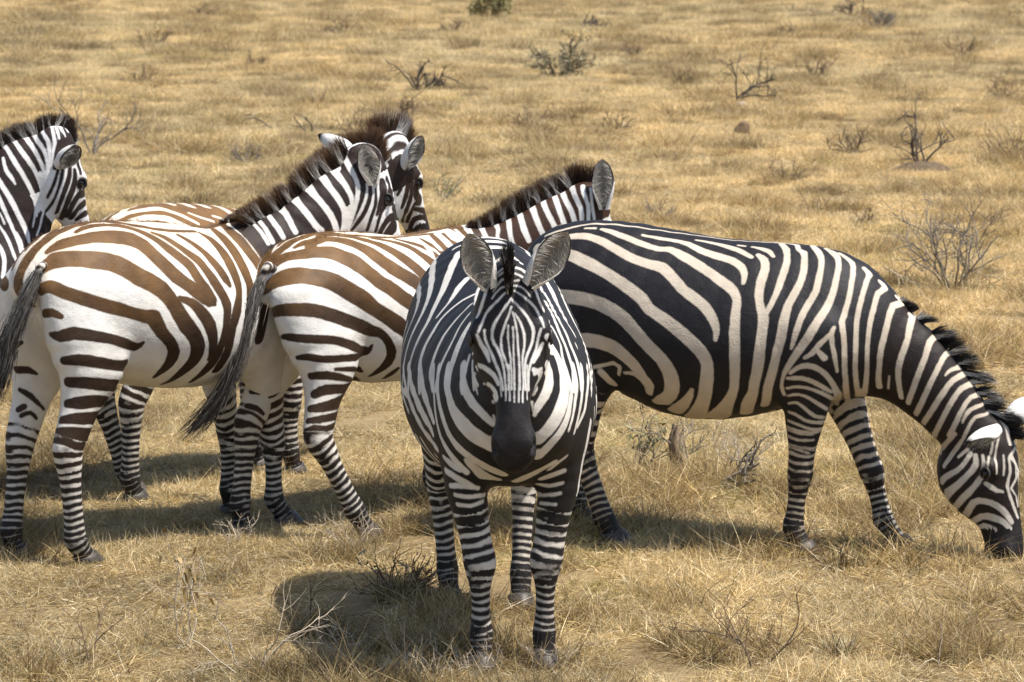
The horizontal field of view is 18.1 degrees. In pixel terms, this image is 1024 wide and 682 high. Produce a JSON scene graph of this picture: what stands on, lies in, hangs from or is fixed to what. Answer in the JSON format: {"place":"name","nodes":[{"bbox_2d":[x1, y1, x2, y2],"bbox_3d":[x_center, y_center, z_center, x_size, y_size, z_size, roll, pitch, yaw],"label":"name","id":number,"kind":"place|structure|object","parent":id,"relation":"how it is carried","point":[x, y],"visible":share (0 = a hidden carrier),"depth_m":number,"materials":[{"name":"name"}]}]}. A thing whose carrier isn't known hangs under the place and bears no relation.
{"place":"outdoors","nodes":[
{"label":"outdoors","id":0,"kind":"place"},
{"bbox_2d":[0,0,1023,681],"bbox_3d":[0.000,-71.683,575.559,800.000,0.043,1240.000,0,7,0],"label":"ground","id":1,"kind":"structure","parent":0,"point":[368,422],"depth_m":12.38,"materials":[{"name":"beige plant"}]},
{"bbox_2d":[21,10,47,21],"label":"scrub clump","id":2,"kind":"object","parent":1,"relation":"on","point":[34,16],"visible":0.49,"depth_m":85.12,"materials":[{"name":"brown plant"}]},
{"bbox_2d":[0,110,88,282],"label":"zebra","id":3,"kind":"object","parent":1,"relation":"on","point":[43,181],"visible":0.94,"depth_m":14.27,"materials":[{"name":"black"}]},
{"bbox_2d":[32,75,147,156],"bbox_3d":[-4.733,-2.450,35.952,1.231,1.103,0.730,-3,8,-21],"label":"dead shrub","id":4,"kind":"object","parent":1,"relation":"on","point":[106,139],"visible":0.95,"depth_m":35.95,"materials":[{"name":"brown wood"}]},
{"bbox_2d":[59,597,124,667],"bbox_3d":[-1.438,1.032,11.228,0.180,0.226,0.251,5,9,35],"label":"dead weed","id":5,"kind":"object","parent":1,"relation":"on","point":[81,628],"visible":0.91,"depth_m":11.21,"materials":[{"name":"brown plant"}]},
{"bbox_2d":[121,64,157,82],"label":"scrub clump","id":6,"kind":"object","parent":1,"relation":"on","point":[142,74],"visible":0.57,"depth_m":52.20,"materials":[{"name":"brown plant"}]},
{"bbox_2d":[134,23,182,42],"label":"scrub clump","id":7,"kind":"object","parent":1,"relation":"on","point":[163,38],"visible":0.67,"depth_m":69.75,"materials":[{"name":"brown plant"}]},
{"bbox_2d":[149,527,233,649],"bbox_3d":[-1.172,0.870,11.501,0.271,0.474,0.405,-4,8,-28],"label":"dead weed","id":8,"kind":"object","parent":1,"relation":"on","point":[185,580],"visible":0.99,"depth_m":11.46,"materials":[{"name":"beige plant"}]},
{"bbox_2d":[0,121,400,564],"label":"zebra","id":9,"kind":"object","parent":1,"relation":"on","point":[94,313],"visible":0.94,"depth_m":13.05,"materials":[{"name":"white"}]},
{"bbox_2d":[194,552,207,581],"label":"dead weed","id":10,"kind":"object","parent":1,"relation":"on","point":[200,558],"visible":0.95,"depth_m":12.58,"materials":[{"name":"beige plant"}]},
{"bbox_2d":[184,2,218,15],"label":"scrub clump","id":11,"kind":"object","parent":1,"relation":"on","point":[198,9],"visible":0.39,"depth_m":90.55,"materials":[{"name":"brown plant"}]},
{"bbox_2d":[214,510,259,542],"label":"dead weed","id":12,"kind":"object","parent":1,"relation":"on","point":[237,538],"visible":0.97,"depth_m":13.40,"materials":[{"name":"grey plant"}]},
{"bbox_2d":[226,140,268,161],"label":"dead shrub","id":13,"kind":"object","parent":1,"relation":"on","point":[239,155],"visible":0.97,"depth_m":34.84,"materials":[{"name":"grey plant"}]},
{"bbox_2d":[244,49,269,64],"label":"scrub clump","id":14,"kind":"object","parent":1,"relation":"on","point":[262,59],"visible":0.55,"depth_m":59.10,"materials":[{"name":"brown plant"}]},
{"bbox_2d":[241,114,273,128],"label":"dead shrub","id":15,"kind":"object","parent":1,"relation":"on","point":[253,117],"visible":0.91,"depth_m":40.61,"materials":[{"name":"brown wood"}]},
{"bbox_2d":[96,106,429,503],"bbox_3d":[-1.264,-0.208,14.864,2.092,1.728,0.737,-6,9,-37],"label":"zebra","id":16,"kind":"object","parent":1,"relation":"on","point":[406,148],"visible":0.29,"depth_m":14.98,"materials":[{"name":"black"}]},
{"bbox_2d":[185,567,362,673],"bbox_3d":[-0.817,1.002,11.037,0.607,0.489,0.468,0,7,0],"label":"dead weed","id":17,"kind":"object","parent":1,"relation":"on","point":[278,646],"visible":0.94,"depth_m":11.06,"materials":[{"name":"beige plant"}]},
{"bbox_2d":[262,573,332,615],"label":"dead weed","id":18,"kind":"object","parent":1,"relation":"on","point":[311,598],"visible":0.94,"depth_m":11.98,"materials":[{"name":"beige plant"}]},
{"bbox_2d":[290,114,312,131],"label":"dead shrub","id":19,"kind":"object","parent":1,"relation":"on","point":[304,125],"visible":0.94,"depth_m":39.79,"materials":[{"name":"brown wood"}]},
{"bbox_2d":[305,83,328,100],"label":"dead shrub","id":20,"kind":"object","parent":1,"relation":"on","point":[311,93],"visible":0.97,"depth_m":46.50,"materials":[{"name":"brown plant"}]},
{"bbox_2d":[316,12,357,33],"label":"scrub clump","id":21,"kind":"object","parent":1,"relation":"on","point":[341,26],"visible":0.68,"depth_m":75.50,"materials":[{"name":"brown plant"}]},
{"bbox_2d":[307,614,367,656],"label":"dead weed","id":22,"kind":"object","parent":1,"relation":"on","point":[331,633],"visible":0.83,"depth_m":11.28,"materials":[{"name":"brown plant"}]},
{"bbox_2d":[306,505,384,543],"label":"dead weed","id":23,"kind":"object","parent":1,"relation":"on","point":[362,528],"visible":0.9,"depth_m":13.31,"materials":[{"name":"beige plant"}]},
{"bbox_2d":[329,97,391,133],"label":"scrub clump","id":24,"kind":"object","parent":1,"relation":"on","point":[349,127],"visible":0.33,"depth_m":38.32,"materials":[{"name":"brown plant"}]},
{"bbox_2d":[175,159,614,538],"bbox_3d":[-0.483,0.000,13.939,2.269,1.552,0.726,-5,9,-35],"label":"zebra","id":25,"kind":"object","parent":1,"relation":"on","point":[337,303],"visible":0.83,"depth_m":13.47,"materials":[{"name":"white"}]},
{"bbox_2d":[337,539,462,605],"bbox_3d":[-0.426,0.906,12.264,0.396,0.320,0.509,3,8,23],"label":"grass shrub","id":26,"kind":"object","parent":1,"relation":"on","point":[417,577],"visible":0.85,"depth_m":12.25,"materials":[{"name":"brown plant"}]},
{"bbox_2d":[362,619,454,679],"bbox_3d":[-0.351,1.076,10.964,0.310,0.296,0.330,0,7,0],"label":"dead weed","id":27,"kind":"object","parent":1,"relation":"on","point":[406,657],"visible":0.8,"depth_m":10.92,"materials":[{"name":"beige plant"}]},
{"bbox_2d":[395,85,425,119],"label":"dead shrub","id":28,"kind":"object","parent":1,"relation":"on","point":[406,104],"visible":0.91,"depth_m":41.69,"materials":[{"name":"brown plant"}]},
{"bbox_2d":[382,55,463,90],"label":"dead shrub","id":29,"kind":"object","parent":1,"relation":"on","point":[436,80],"visible":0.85,"depth_m":49.96,"materials":[{"name":"brown plant"}]},
{"bbox_2d":[430,166,462,198],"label":"leafy shrub","id":30,"kind":"object","parent":1,"relation":"on","point":[447,189],"visible":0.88,"depth_m":30.23,"materials":[{"name":"brown plant"}]},
{"bbox_2d":[436,17,467,30],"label":"scrub clump","id":31,"kind":"object","parent":1,"relation":"on","point":[454,25],"visible":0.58,"depth_m":77.61,"materials":[{"name":"brown plant"}]},
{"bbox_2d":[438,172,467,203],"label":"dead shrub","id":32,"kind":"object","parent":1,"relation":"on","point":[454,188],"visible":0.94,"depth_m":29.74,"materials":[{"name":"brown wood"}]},
{"bbox_2d":[425,627,504,677],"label":"dead weed","id":33,"kind":"object","parent":1,"relation":"on","point":[461,664],"visible":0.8,"depth_m":11.02,"materials":[{"name":"beige plant"}]},
{"bbox_2d":[463,0,516,17],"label":"leafy shrub","id":34,"kind":"object","parent":1,"relation":"on","point":[496,6],"visible":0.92,"depth_m":89.40,"materials":[{"name":"green plant"}]},
{"bbox_2d":[400,231,596,674],"bbox_3d":[-0.037,0.305,11.501,0.696,1.572,1.997,-1,7,-5],"label":"zebra","id":35,"kind":"object","parent":1,"relation":"on","point":[498,382],"visible":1,"depth_m":11.02,"materials":[{"name":"black"}]},
{"bbox_2d":[504,98,554,128],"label":"scrub clump","id":36,"kind":"object","parent":1,"relation":"on","point":[522,119],"visible":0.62,"depth_m":40.56,"materials":[{"name":"brown plant"}]},
{"bbox_2d":[515,636,579,668],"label":"dead weed","id":37,"kind":"object","parent":1,"relation":"on","point":[557,650],"visible":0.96,"depth_m":11.12,"materials":[{"name":"brown plant"}]},
{"bbox_2d":[524,20,601,77],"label":"leafy shrub","id":38,"kind":"object","parent":1,"relation":"on","point":[568,69],"visible":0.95,"depth_m":54.72,"materials":[{"name":"plant"}]},
{"bbox_2d":[583,12,606,26],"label":"dead shrub","id":39,"kind":"object","parent":1,"relation":"on","point":[590,21],"visible":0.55,"depth_m":80.89,"materials":[{"name":"brown plant"}]},
{"bbox_2d":[600,105,634,129],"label":"scrub clump","id":40,"kind":"object","parent":1,"relation":"on","point":[620,125],"visible":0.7,"depth_m":40.55,"materials":[{"name":"brown plant"}]},
{"bbox_2d":[615,35,652,55],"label":"scrub clump","id":41,"kind":"object","parent":1,"relation":"on","point":[638,50],"visible":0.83,"depth_m":63.28,"materials":[{"name":"brown plant"}]},
{"bbox_2d":[618,403,691,465],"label":"dead shrub","id":42,"kind":"object","parent":1,"relation":"on","point":[641,441],"visible":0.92,"depth_m":15.26,"materials":[{"name":"plant"}]},
{"bbox_2d":[642,194,680,216],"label":"dead shrub","id":43,"kind":"object","parent":1,"relation":"on","point":[649,211],"visible":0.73,"depth_m":28.36,"materials":[{"name":"beige plant"}]},
{"bbox_2d":[644,416,711,472],"bbox_3d":[0.797,0.474,15.198,0.263,0.336,0.228,-7,10,-43],"label":"broken stump","id":44,"kind":"object","parent":1,"relation":"on","point":[678,438],"visible":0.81,"depth_m":15.15,"materials":[{"name":"brown wood"}]},
{"bbox_2d":[668,64,695,83],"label":"scrub clump","id":45,"kind":"object","parent":1,"relation":"on","point":[690,78],"visible":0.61,"depth_m":52.22,"materials":[{"name":"brown plant"}]},
{"bbox_2d":[650,569,831,669],"bbox_3d":[0.768,0.972,11.120,0.670,0.369,0.308,3,8,23],"label":"dead weed","id":46,"kind":"object","parent":1,"relation":"on","point":[735,639],"visible":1,"depth_m":11.13,"materials":[{"name":"brown plant"}]},
{"bbox_2d":[734,121,749,133],"bbox_3d":[2.845,-2.632,39.758,0.210,0.192,0.165,0,7,0],"label":"earth clod","id":47,"kind":"object","parent":1,"relation":"on","point":[741,126],"visible":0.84,"depth_m":39.69,"materials":[{"name":"brown soil"}]},
{"bbox_2d":[701,419,787,467],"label":"dead shrub","id":48,"kind":"object","parent":1,"relation":"on","point":[739,451],"visible":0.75,"depth_m":15.24,"materials":[{"name":"plant"}]},
{"bbox_2d":[715,427,776,488],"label":"dead shrub","id":49,"kind":"object","parent":1,"relation":"on","point":[747,466],"visible":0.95,"depth_m":14.77,"materials":[{"name":"grey plant"}]},
{"bbox_2d":[713,50,782,102],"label":"bare shrub","id":50,"kind":"object","parent":1,"relation":"on","point":[750,88],"visible":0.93,"depth_m":46.74,"materials":[{"name":"brown plant"}]},
{"bbox_2d":[527,220,1023,561],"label":"zebra","id":51,"kind":"object","parent":1,"relation":"on","point":[806,339],"visible":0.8,"depth_m":13.04,"materials":[{"name":"black"}]},
{"bbox_2d":[775,24,796,34],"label":"scrub clump","id":52,"kind":"object","parent":1,"relation":"on","point":[789,30],"visible":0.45,"depth_m":75.47,"materials":[{"name":"brown plant"}]},
{"bbox_2d":[766,150,812,182],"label":"scrub clump","id":53,"kind":"object","parent":1,"relation":"on","point":[788,175],"visible":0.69,"depth_m":32.37,"materials":[{"name":"brown plant"}]},
{"bbox_2d":[793,50,840,76],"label":"scrub clump","id":54,"kind":"object","parent":1,"relation":"on","point":[822,69],"visible":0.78,"depth_m":54.34,"materials":[{"name":"brown plant"}]},
{"bbox_2d":[797,532,877,572],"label":"grass shrub","id":55,"kind":"object","parent":1,"relation":"on","point":[842,558],"visible":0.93,"depth_m":12.87,"materials":[{"name":"beige plant"}]},
{"bbox_2d":[808,618,872,659],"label":"grass shrub","id":56,"kind":"object","parent":1,"relation":"on","point":[831,645],"visible":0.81,"depth_m":11.34,"materials":[{"name":"beige plant"}]},
{"bbox_2d":[822,126,874,154],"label":"dead shrub","id":57,"kind":"object","parent":1,"relation":"on","point":[859,142],"visible":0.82,"depth_m":36.47,"materials":[{"name":"brown plant"}]},
{"bbox_2d":[828,0,868,14],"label":"dead shrub","id":58,"kind":"object","parent":1,"relation":"on","point":[845,7],"visible":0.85,"depth_m":91.86,"materials":[{"name":"brown plant"}]},
{"bbox_2d":[842,204,883,224],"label":"grass shrub","id":59,"kind":"object","parent":1,"relation":"on","point":[862,218],"visible":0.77,"depth_m":27.61,"materials":[{"name":"beige plant"}]},
{"bbox_2d":[862,7,896,28],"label":"dead shrub","id":60,"kind":"object","parent":1,"relation":"on","point":[889,18],"visible":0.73,"depth_m":79.88,"materials":[{"name":"brown plant"}]},
{"bbox_2d":[882,265,910,288],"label":"dead shrub","id":61,"kind":"object","parent":1,"relation":"on","point":[898,275],"visible":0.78,"depth_m":22.89,"materials":[{"name":"beige plant"}]},
{"bbox_2d":[893,161,950,171],"bbox_3d":[4.301,-1.835,33.832,0.664,0.117,0.499,0,7,0],"label":"earth mound","id":62,"kind":"object","parent":1,"relation":"on","point":[923,164],"visible":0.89,"depth_m":33.73,"materials":[{"name":"brown soil"}]},
{"bbox_2d":[888,91,957,161],"bbox_3d":[4.247,-2.231,34.132,0.966,0.841,0.733,-5,9,-35],"label":"dead shrub","id":63,"kind":"object","parent":1,"relation":"on","point":[912,145],"visible":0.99,"depth_m":34.16,"materials":[{"name":"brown wood"}]},
{"bbox_2d":[919,620,941,667],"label":"dead weed","id":64,"kind":"object","parent":1,"relation":"on","point":[938,662],"visible":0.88,"depth_m":11.19,"materials":[{"name":"beige plant"}]},
{"bbox_2d":[873,185,1022,292],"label":"dead shrub","id":65,"kind":"object","parent":1,"relation":"on","point":[967,270],"visible":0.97,"depth_m":22.62,"materials":[{"name":"brown plant"}]},
{"bbox_2d":[943,34,982,55],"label":"scrub clump","id":66,"kind":"object","parent":1,"relation":"on","point":[969,47],"visible":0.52,"depth_m":63.21,"materials":[{"name":"brown plant"}]},
{"bbox_2d":[972,197,1013,223],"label":"grass shrub","id":67,"kind":"object","parent":1,"relation":"on","point":[993,216],"visible":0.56,"depth_m":27.71,"materials":[{"name":"brown plant"}]},
{"bbox_2d":[970,120,1023,154],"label":"scrub clump","id":68,"kind":"object","parent":1,"relation":"on","point":[999,145],"visible":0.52,"depth_m":35.71,"materials":[{"name":"brown plant"}]},
{"bbox_2d":[979,73,1023,99],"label":"scrub clump","id":69,"kind":"object","parent":1,"relation":"on","point":[994,93],"visible":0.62,"depth_m":47.71,"materials":[{"name":"brown plant"}]}
]}

